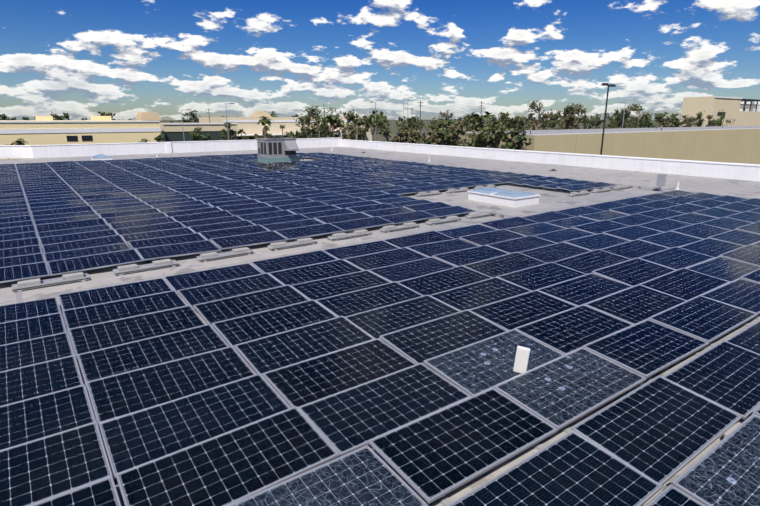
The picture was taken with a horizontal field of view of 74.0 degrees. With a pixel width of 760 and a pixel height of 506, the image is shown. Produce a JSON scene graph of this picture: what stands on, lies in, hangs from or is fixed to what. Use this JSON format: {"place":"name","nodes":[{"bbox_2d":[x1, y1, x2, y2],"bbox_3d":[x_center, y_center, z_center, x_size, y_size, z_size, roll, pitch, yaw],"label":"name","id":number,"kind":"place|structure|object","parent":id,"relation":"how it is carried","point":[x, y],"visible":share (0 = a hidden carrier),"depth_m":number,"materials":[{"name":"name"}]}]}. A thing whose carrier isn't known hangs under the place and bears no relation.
{"place":"outdoors","nodes":[
{"label":"outdoors","id":0,"kind":"place"},
{"bbox_2d":[0,112,161,158],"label":"building","id":1,"kind":"structure","parent":0,"point":[44,130],"depth_m":109.09,"materials":[{"name":"paint"}]},
{"bbox_2d":[189,126,203,140],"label":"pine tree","id":2,"kind":"object","parent":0,"point":[195,134],"visible":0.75,"depth_m":106.58,"materials":[{"name":"green plant"}]},
{"bbox_2d":[298,114,314,137],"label":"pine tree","id":3,"kind":"object","parent":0,"point":[306,119],"visible":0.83,"depth_m":101.97,"materials":[{"name":"green plant"}]},
{"bbox_2d":[0,147,759,505],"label":"roof deck","id":4,"kind":"structure","parent":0,"point":[552,199],"depth_m":21.11,"materials":[{"name":"grey concrete"}]},
{"bbox_2d":[91,154,112,159],"bbox_3d":[-24.392,-8.380,44.213,1.560,0.620,1.560,-11,18,-35],"label":"skylight","id":5,"kind":"object","parent":4,"relation":"on","point":[101,157],"visible":0.78,"depth_m":43.77},
{"bbox_2d":[256,137,299,162],"bbox_3d":[-8.109,-8.579,42.142,3.592,2.070,2.600,-11,18,-35],"label":"rooftop unit","id":6,"kind":"object","parent":4,"relation":"on","point":[275,149],"visible":0.94,"depth_m":41.29,"materials":[{"name":"metal"}]},
{"bbox_2d":[0,137,759,180],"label":"parapet walls","id":7,"kind":"structure","parent":4,"relation":"on","point":[740,171],"depth_m":47.33,"materials":[{"name":"white paint"}]},
{"bbox_2d":[12,158,759,505],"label":"ballast block","id":8,"kind":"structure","parent":4,"relation":"on","point":[130,268],"depth_m":13.59,"materials":[{"name":"concrete"}]},
{"bbox_2d":[0,152,759,505],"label":"solar panels","id":9,"kind":"object","parent":8,"relation":"on","point":[188,404],"visible":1,"depth_m":7.84,"materials":[{"name":"blue glass"}]},
{"bbox_2d":[513,346,529,373],"bbox_3d":[1.961,1.482,6.986,0.200,0.394,0.079,7,16,25],"label":"box","id":10,"kind":"object","parent":9,"relation":"on","point":[521,359],"visible":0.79,"depth_m":6.95,"materials":[{"name":"white plastic"}]},
{"bbox_2d":[467,187,540,206],"bbox_3d":[5.494,-2.547,22.573,1.700,0.492,2.740,-11,18,-35],"label":"skylight","id":11,"kind":"object","parent":4,"relation":"on","point":[503,197],"visible":1,"depth_m":21.88,"materials":[{"name":"white plastic"}]},
{"bbox_2d":[0,0,759,119],"label":"sky","id":12,"kind":"structure","parent":0,"point":[80,59],"materials":[{"name":"blue"}]},
{"bbox_2d":[151,120,679,143],"bbox_3d":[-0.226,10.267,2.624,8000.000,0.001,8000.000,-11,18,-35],"label":"terrain","id":13,"kind":"structure","parent":0,"point":[392,123],"depth_m":693.24,"materials":[{"name":"green plant"}]},
{"bbox_2d":[10,138,27,144],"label":"sabal palm","id":14,"kind":"object","parent":13,"relation":"on","point":[20,141],"visible":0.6,"depth_m":96.39,"materials":[{"name":"green plant"}]},
{"bbox_2d":[160,123,236,141],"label":"dark glass block","id":15,"kind":"structure","parent":13,"relation":"on","point":[171,132],"depth_m":153.63,"materials":[{"name":"teal glass"}]},
{"bbox_2d":[203,134,211,140],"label":"broad tree","id":16,"kind":"object","parent":13,"relation":"on","point":[208,138],"visible":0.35,"depth_m":131.23,"materials":[{"name":"green plant"}]},
{"bbox_2d":[219,122,233,139],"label":"broad tree","id":17,"kind":"object","parent":13,"relation":"on","point":[224,136],"visible":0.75,"depth_m":124.47,"materials":[{"name":"green plant"}]},
{"bbox_2d":[224,129,235,139],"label":"broad tree","id":18,"kind":"object","parent":13,"relation":"on","point":[233,135],"visible":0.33,"depth_m":125.06,"materials":[{"name":"green plant"}]},
{"bbox_2d":[237,129,245,139],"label":"sabal palm","id":19,"kind":"object","parent":13,"relation":"on","point":[240,131],"visible":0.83,"depth_m":172.76,"materials":[{"name":"green plant"}]},
{"bbox_2d":[261,127,270,137],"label":"scrub tree","id":20,"kind":"object","parent":13,"relation":"on","point":[266,134],"visible":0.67,"depth_m":136.62,"materials":[{"name":"green plant"}]},
{"bbox_2d":[199,111,371,140],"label":"building","id":21,"kind":"structure","parent":13,"relation":"on","point":[250,126],"depth_m":208.19,"materials":[{"name":"paint"}]},
{"bbox_2d":[0,110,674,136],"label":"hills","id":22,"kind":"structure","parent":13,"relation":"on","point":[193,118],"depth_m":292.65,"materials":[{"name":"green plant"}]},
{"bbox_2d":[326,107,349,138],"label":"broad tree","id":23,"kind":"object","parent":13,"relation":"on","point":[338,125],"visible":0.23,"depth_m":111.26,"materials":[{"name":"green plant"}]},
{"bbox_2d":[340,125,360,139],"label":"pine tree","id":24,"kind":"object","parent":13,"relation":"on","point":[352,133],"visible":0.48,"depth_m":119.60,"materials":[{"name":"green plant"}]},
{"bbox_2d":[344,118,366,140],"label":"broad tree","id":25,"kind":"object","parent":13,"relation":"on","point":[352,125],"visible":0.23,"depth_m":128.77,"materials":[{"name":"green plant"}]},
{"bbox_2d":[352,113,368,139],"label":"palm tree","id":26,"kind":"object","parent":13,"relation":"on","point":[359,122],"visible":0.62,"depth_m":106.78,"materials":[{"name":"green plant"}]},
{"bbox_2d":[358,115,373,140],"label":"scrub tree","id":27,"kind":"object","parent":13,"relation":"on","point":[368,124],"visible":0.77,"depth_m":127.72,"materials":[{"name":"green plant"}]},
{"bbox_2d":[370,101,375,140],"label":"street light","id":28,"kind":"object","parent":13,"relation":"on","point":[375,117],"visible":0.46,"depth_m":109.07,"materials":[{"name":"grey"}]},
{"bbox_2d":[366,110,380,140],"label":"sabal palm","id":29,"kind":"object","parent":13,"relation":"on","point":[371,116],"visible":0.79,"depth_m":118.84,"materials":[{"name":"green plant"}]},
{"bbox_2d":[370,116,382,140],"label":"pine tree","id":30,"kind":"object","parent":13,"relation":"on","point":[377,118],"visible":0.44,"depth_m":138.13,"materials":[{"name":"green plant"}]},
{"bbox_2d":[405,118,422,143],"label":"broad tree","id":31,"kind":"object","parent":13,"relation":"on","point":[418,122],"visible":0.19,"depth_m":113.97,"materials":[{"name":"green plant"}]},
{"bbox_2d":[411,116,425,143],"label":"pine tree","id":32,"kind":"object","parent":13,"relation":"on","point":[417,117],"visible":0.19,"depth_m":151.06,"materials":[{"name":"green plant"}]},
{"bbox_2d":[417,101,423,129],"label":"utility pole","id":33,"kind":"object","parent":13,"relation":"on","point":[420,102],"visible":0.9,"depth_m":143.81,"materials":[{"name":"brown"}]},
{"bbox_2d":[418,120,442,144],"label":"scrub tree","id":34,"kind":"object","parent":13,"relation":"on","point":[430,128],"visible":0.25,"depth_m":109.35,"materials":[{"name":"green plant"}]},
{"bbox_2d":[431,123,444,131],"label":"scrub tree","id":35,"kind":"object","parent":13,"relation":"on","point":[439,126],"visible":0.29,"depth_m":99.40,"materials":[{"name":"green plant"}]},
{"bbox_2d":[457,116,474,131],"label":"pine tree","id":36,"kind":"object","parent":13,"relation":"on","point":[465,123],"visible":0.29,"depth_m":103.11,"materials":[{"name":"green plant"}]},
{"bbox_2d":[469,114,478,124],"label":"sabal palm","id":37,"kind":"object","parent":13,"relation":"on","point":[473,117],"visible":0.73,"depth_m":115.05,"materials":[{"name":"green plant"}]},
{"bbox_2d":[481,112,494,122],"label":"sabal palm","id":38,"kind":"object","parent":13,"relation":"on","point":[487,115],"visible":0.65,"depth_m":128.30,"materials":[{"name":"green plant"}]},
{"bbox_2d":[486,113,495,126],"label":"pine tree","id":39,"kind":"object","parent":13,"relation":"on","point":[492,118],"visible":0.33,"depth_m":155.60,"materials":[{"name":"green plant"}]},
{"bbox_2d":[491,111,511,124],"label":"scrub tree","id":40,"kind":"object","parent":13,"relation":"on","point":[503,115],"visible":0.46,"depth_m":125.84,"materials":[{"name":"green plant"}]},
{"bbox_2d":[496,118,509,129],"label":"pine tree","id":41,"kind":"object","parent":13,"relation":"on","point":[499,120],"visible":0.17,"depth_m":136.24,"materials":[{"name":"green plant"}]},
{"bbox_2d":[502,115,517,127],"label":"broad tree","id":42,"kind":"object","parent":13,"relation":"on","point":[511,121],"visible":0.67,"depth_m":110.46,"materials":[{"name":"green plant"}]},
{"bbox_2d":[510,115,522,129],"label":"broad tree","id":43,"kind":"object","parent":13,"relation":"on","point":[518,120],"visible":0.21,"depth_m":112.78,"materials":[{"name":"green plant"}]},
{"bbox_2d":[517,116,532,128],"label":"pine tree","id":44,"kind":"object","parent":13,"relation":"on","point":[523,121],"visible":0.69,"depth_m":128.44,"materials":[{"name":"green plant"}]},
{"bbox_2d":[524,100,556,129],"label":"broad tree","id":45,"kind":"object","parent":13,"relation":"on","point":[538,125],"visible":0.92,"depth_m":113.62,"materials":[{"name":"green plant"}]},
{"bbox_2d":[540,112,549,129],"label":"broad tree","id":46,"kind":"object","parent":13,"relation":"on","point":[546,124],"visible":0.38,"depth_m":157.27,"materials":[{"name":"green plant"}]},
{"bbox_2d":[543,114,563,129],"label":"pine tree","id":47,"kind":"object","parent":13,"relation":"on","point":[554,122],"visible":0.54,"depth_m":116.03,"materials":[{"name":"green plant"}]},
{"bbox_2d":[553,105,574,128],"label":"broad tree","id":48,"kind":"object","parent":13,"relation":"on","point":[561,116],"visible":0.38,"depth_m":128.58,"materials":[{"name":"green plant"}]},
{"bbox_2d":[559,114,575,128],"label":"pine tree","id":49,"kind":"object","parent":13,"relation":"on","point":[565,121],"visible":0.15,"depth_m":132.40,"materials":[{"name":"green plant"}]},
{"bbox_2d":[559,104,583,129],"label":"broad tree","id":50,"kind":"object","parent":13,"relation":"on","point":[570,124],"visible":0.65,"depth_m":124.31,"materials":[{"name":"green plant"}]},
{"bbox_2d":[564,103,579,128],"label":"broad tree","id":51,"kind":"object","parent":13,"relation":"on","point":[574,116],"visible":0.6,"depth_m":125.49,"materials":[{"name":"green plant"}]},
{"bbox_2d":[573,104,586,126],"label":"broad tree","id":52,"kind":"object","parent":13,"relation":"on","point":[584,111],"visible":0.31,"depth_m":142.45,"materials":[{"name":"green plant"}]},
{"bbox_2d":[582,114,599,128],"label":"pine tree","id":53,"kind":"object","parent":13,"relation":"on","point":[596,127],"visible":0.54,"depth_m":165.26,"materials":[{"name":"green plant"}]},
{"bbox_2d":[583,113,600,128],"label":"broad tree","id":54,"kind":"object","parent":13,"relation":"on","point":[590,122],"visible":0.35,"depth_m":141.16,"materials":[{"name":"green plant"}]},
{"bbox_2d":[603,110,618,128],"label":"pine tree","id":55,"kind":"object","parent":13,"relation":"on","point":[616,113],"visible":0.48,"depth_m":156.99,"materials":[{"name":"green plant"}]},
{"bbox_2d":[605,113,623,128],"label":"pine tree","id":56,"kind":"object","parent":13,"relation":"on","point":[612,120],"visible":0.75,"depth_m":153.96,"materials":[{"name":"green plant"}]},
{"bbox_2d":[610,108,626,127],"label":"pine tree","id":57,"kind":"object","parent":13,"relation":"on","point":[620,126],"visible":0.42,"depth_m":152.78,"materials":[{"name":"green plant"}]},
{"bbox_2d":[619,106,632,127],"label":"pine tree","id":58,"kind":"object","parent":13,"relation":"on","point":[627,114],"visible":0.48,"depth_m":149.81,"materials":[{"name":"green plant"}]},
{"bbox_2d":[625,103,650,127],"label":"tree","id":59,"kind":"object","parent":13,"relation":"on","point":[638,124],"visible":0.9,"depth_m":119.88,"materials":[{"name":"green plant"}]},
{"bbox_2d":[635,117,648,127],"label":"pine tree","id":60,"kind":"object","parent":13,"relation":"on","point":[646,122],"visible":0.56,"depth_m":161.55,"materials":[{"name":"green plant"}]},
{"bbox_2d":[649,112,663,127],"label":"pine tree","id":61,"kind":"object","parent":13,"relation":"on","point":[658,116],"visible":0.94,"depth_m":162.13,"materials":[{"name":"green plant"}]},
{"bbox_2d":[663,116,675,126],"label":"broad tree","id":62,"kind":"object","parent":13,"relation":"on","point":[668,120],"visible":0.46,"depth_m":135.85,"materials":[{"name":"green plant"}]},
{"bbox_2d":[670,113,687,126],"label":"pine tree","id":63,"kind":"object","parent":13,"relation":"on","point":[677,122],"visible":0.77,"depth_m":135.87,"materials":[{"name":"green plant"}]},
{"bbox_2d":[680,115,696,126],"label":"pine tree","id":64,"kind":"object","parent":13,"relation":"on","point":[688,120],"visible":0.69,"depth_m":143.01,"materials":[{"name":"green plant"}]},
{"bbox_2d":[682,117,702,126],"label":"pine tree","id":65,"kind":"object","parent":13,"relation":"on","point":[693,123],"visible":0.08,"depth_m":164.55,"materials":[{"name":"green plant"}]},
{"bbox_2d":[692,111,705,126],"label":"broad tree","id":66,"kind":"object","parent":13,"relation":"on","point":[699,122],"visible":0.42,"depth_m":134.06,"materials":[{"name":"green plant"}]},
{"bbox_2d":[706,115,715,126],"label":"broad tree","id":67,"kind":"object","parent":13,"relation":"on","point":[711,122],"visible":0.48,"depth_m":150.27,"materials":[{"name":"green plant"}]},
{"bbox_2d":[708,110,735,125],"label":"pine tree","id":68,"kind":"object","parent":13,"relation":"on","point":[721,118],"visible":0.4,"depth_m":160.12,"materials":[{"name":"green plant"}]},
{"bbox_2d":[433,125,759,163],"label":"building","id":69,"kind":"structure","parent":0,"point":[734,144],"depth_m":84.08,"materials":[{"name":"beige paint"}]},
{"bbox_2d":[679,96,759,126],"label":"building","id":70,"kind":"structure","parent":0,"point":[713,106],"depth_m":176.75,"materials":[{"name":"paint"}]},
{"label":"parking lot asphalt","id":71,"kind":"structure","parent":0,"visible":0},
{"bbox_2d":[154,134,162,141],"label":"scrub tree","id":72,"kind":"object","parent":71,"relation":"on","point":[158,138],"visible":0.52,"depth_m":103.95,"materials":[{"name":"green plant"}]},
{"bbox_2d":[225,103,234,139],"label":"street light","id":73,"kind":"object","parent":71,"relation":"on","point":[226,118],"visible":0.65,"depth_m":98.73,"materials":[{"name":"grey metal"}]},
{"bbox_2d":[257,116,273,137],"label":"sabal palm","id":74,"kind":"object","parent":71,"relation":"on","point":[264,121],"visible":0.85,"depth_m":114.81,"materials":[{"name":"green plant"}]},
{"bbox_2d":[280,125,294,137],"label":"scrub tree","id":75,"kind":"object","parent":71,"relation":"on","point":[289,134],"visible":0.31,"depth_m":100.35,"materials":[{"name":"green plant"}]},
{"bbox_2d":[294,126,310,137],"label":"pine tree","id":76,"kind":"object","parent":71,"relation":"on","point":[297,132],"visible":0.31,"depth_m":109.10,"materials":[{"name":"green plant"}]},
{"bbox_2d":[293,105,324,137],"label":"broad tree","id":77,"kind":"object","parent":71,"relation":"on","point":[314,110],"visible":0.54,"depth_m":104.89,"materials":[{"name":"green plant"}]},
{"bbox_2d":[311,113,328,134],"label":"pine tree","id":78,"kind":"object","parent":71,"relation":"on","point":[314,122],"visible":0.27,"depth_m":104.81,"materials":[{"name":"green plant"}]},
{"bbox_2d":[306,117,334,137],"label":"pine tree","id":79,"kind":"object","parent":71,"relation":"on","point":[319,132],"visible":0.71,"depth_m":88.97,"materials":[{"name":"green plant"}]},
{"bbox_2d":[326,115,341,137],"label":"sabal palm","id":80,"kind":"object","parent":71,"relation":"on","point":[332,120],"visible":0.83,"depth_m":108.30,"materials":[{"name":"green plant"}]},
{"bbox_2d":[327,113,346,137],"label":"pine tree","id":81,"kind":"object","parent":71,"relation":"on","point":[338,131],"visible":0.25,"depth_m":113.23,"materials":[{"name":"green plant"}]},
{"bbox_2d":[338,109,357,139],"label":"scrub tree","id":82,"kind":"object","parent":71,"relation":"on","point":[350,116],"visible":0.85,"depth_m":97.92,"materials":[{"name":"green plant"}]},
{"bbox_2d":[374,114,395,141],"bbox_3d":[0.492,-12.046,64.785,3.052,11.182,6.110,-2,15,-9],"label":"scrub tree","id":83,"kind":"object","parent":71,"relation":"on","point":[384,130],"visible":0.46,"depth_m":63.88,"materials":[{"name":"green plant"}]},
{"bbox_2d":[396,129,403,142],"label":"broad tree","id":84,"kind":"object","parent":71,"relation":"on","point":[402,136],"depth_m":67.22,"materials":[{"name":"green plant"}]},
{"bbox_2d":[384,116,419,142],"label":"scrub tree","id":85,"kind":"object","parent":71,"relation":"on","point":[409,121],"visible":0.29,"depth_m":66.75,"materials":[{"name":"green plant"}]},
{"bbox_2d":[389,127,421,142],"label":"scrub tree","id":86,"kind":"object","parent":71,"relation":"on","point":[415,137],"visible":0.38,"depth_m":63.56,"materials":[{"name":"green plant"}]},
{"bbox_2d":[398,123,418,140],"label":"scrub tree","id":87,"kind":"object","parent":71,"relation":"on","point":[413,128],"visible":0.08,"depth_m":72.39,"materials":[{"name":"green plant"}]},
{"bbox_2d":[428,128,437,144],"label":"broad tree","id":88,"kind":"object","parent":71,"relation":"on","point":[432,129],"visible":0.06,"depth_m":65.44,"materials":[{"name":"green plant"}]},
{"bbox_2d":[423,128,457,145],"bbox_3d":[6.923,-9.225,57.111,3.793,9.655,3.272,-11,18,-35],"label":"broad tree","id":89,"kind":"object","parent":71,"relation":"on","point":[437,140],"visible":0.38,"depth_m":55.85,"materials":[{"name":"green plant"}]},
{"bbox_2d":[432,128,459,145],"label":"broad tree","id":90,"kind":"object","parent":71,"relation":"on","point":[451,135],"visible":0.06,"depth_m":55.53,"materials":[{"name":"green plant"}]},
{"bbox_2d":[439,118,463,146],"bbox_3d":[9.427,-12.328,66.772,3.662,10.698,5.737,2,15,6],"label":"broad tree","id":91,"kind":"object","parent":71,"relation":"on","point":[447,123],"visible":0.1,"depth_m":64.53,"materials":[{"name":"green plant"}]},
{"bbox_2d":[439,119,465,145],"bbox_3d":[8.088,-9.732,57.275,4.250,10.565,5.815,8,17,29],"label":"broad tree","id":92,"kind":"object","parent":71,"relation":"on","point":[455,128],"visible":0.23,"depth_m":56.72,"materials":[{"name":"green plant"}]},
{"bbox_2d":[458,134,485,146],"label":"broad tree","id":93,"kind":"object","parent":71,"relation":"on","point":[467,143],"visible":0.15,"depth_m":62.09,"materials":[{"name":"green plant"}]},
{"bbox_2d":[470,115,488,131],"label":"scrub tree","id":94,"kind":"object","parent":71,"relation":"on","point":[480,120],"visible":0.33,"depth_m":64.25,"materials":[{"name":"green plant"}]},
{"bbox_2d":[471,125,494,147],"bbox_3d":[11.930,-9.948,59.380,3.736,9.910,4.115,-3,15,-12],"label":"broad tree","id":95,"kind":"object","parent":71,"relation":"on","point":[480,139],"visible":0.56,"depth_m":57.26,"materials":[{"name":"green plant"}]},
{"bbox_2d":[461,129,508,148],"bbox_3d":[11.252,-9.447,58.210,5.373,9.532,7.225,10,18,32],"label":"scrub tree","id":96,"kind":"object","parent":71,"relation":"on","point":[471,136],"visible":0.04,"depth_m":58.80,"materials":[{"name":"green plant"}]},
{"bbox_2d":[479,133,494,145],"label":"broad tree","id":97,"kind":"object","parent":71,"relation":"on","point":[492,142],"visible":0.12,"depth_m":62.83,"materials":[{"name":"green plant"}]},
{"bbox_2d":[488,124,504,147],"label":"broad tree","id":98,"kind":"object","parent":71,"relation":"on","point":[493,145],"visible":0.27,"depth_m":61.46,"materials":[{"name":"green plant"}]},
{"bbox_2d":[484,119,512,148],"bbox_3d":[13.261,-9.742,57.269,6.052,10.602,5.889,-11,18,-35],"label":"broad tree","id":99,"kind":"object","parent":71,"relation":"on","point":[497,131],"visible":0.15,"depth_m":54.61,"materials":[{"name":"green plant"}]},
{"bbox_2d":[501,131,518,148],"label":"broad tree","id":100,"kind":"object","parent":71,"relation":"on","point":[507,140],"visible":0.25,"depth_m":57.55,"materials":[{"name":"green plant"}]},
{"bbox_2d":[503,126,531,149],"bbox_3d":[14.469,-9.326,57.191,5.123,9.793,3.505,9,17,30],"label":"scrub tree","id":101,"kind":"object","parent":71,"relation":"on","point":[519,139],"visible":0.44,"depth_m":56.02,"materials":[{"name":"green plant"}]},
{"bbox_2d":[518,126,530,149],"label":"broad tree","id":102,"kind":"object","parent":71,"relation":"on","point":[521,129],"visible":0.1,"depth_m":59.27,"materials":[{"name":"green plant"}]},
{"bbox_2d":[600,83,615,154],"bbox_3d":[21.737,-9.413,49.720,0.537,13.780,3.261,11,19,36],"label":"light pole","id":103,"kind":"object","parent":71,"relation":"on","point":[608,84],"visible":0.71,"depth_m":48.61,"materials":[{"name":"brown metal"}]},
{"bbox_3d":[-5.989,3.517,14.401,66.900,6.980,88.800,-11,18,-35],"label":"building body","id":104,"kind":"object","parent":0,"visible":0},
{"bbox_2d":[156,147,758,217],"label":"roof vents","id":105,"kind":"object","parent":104,"relation":"on","point":[661,181],"visible":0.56,"depth_m":25.69,"materials":[{"name":"grey metal"}]}
]}

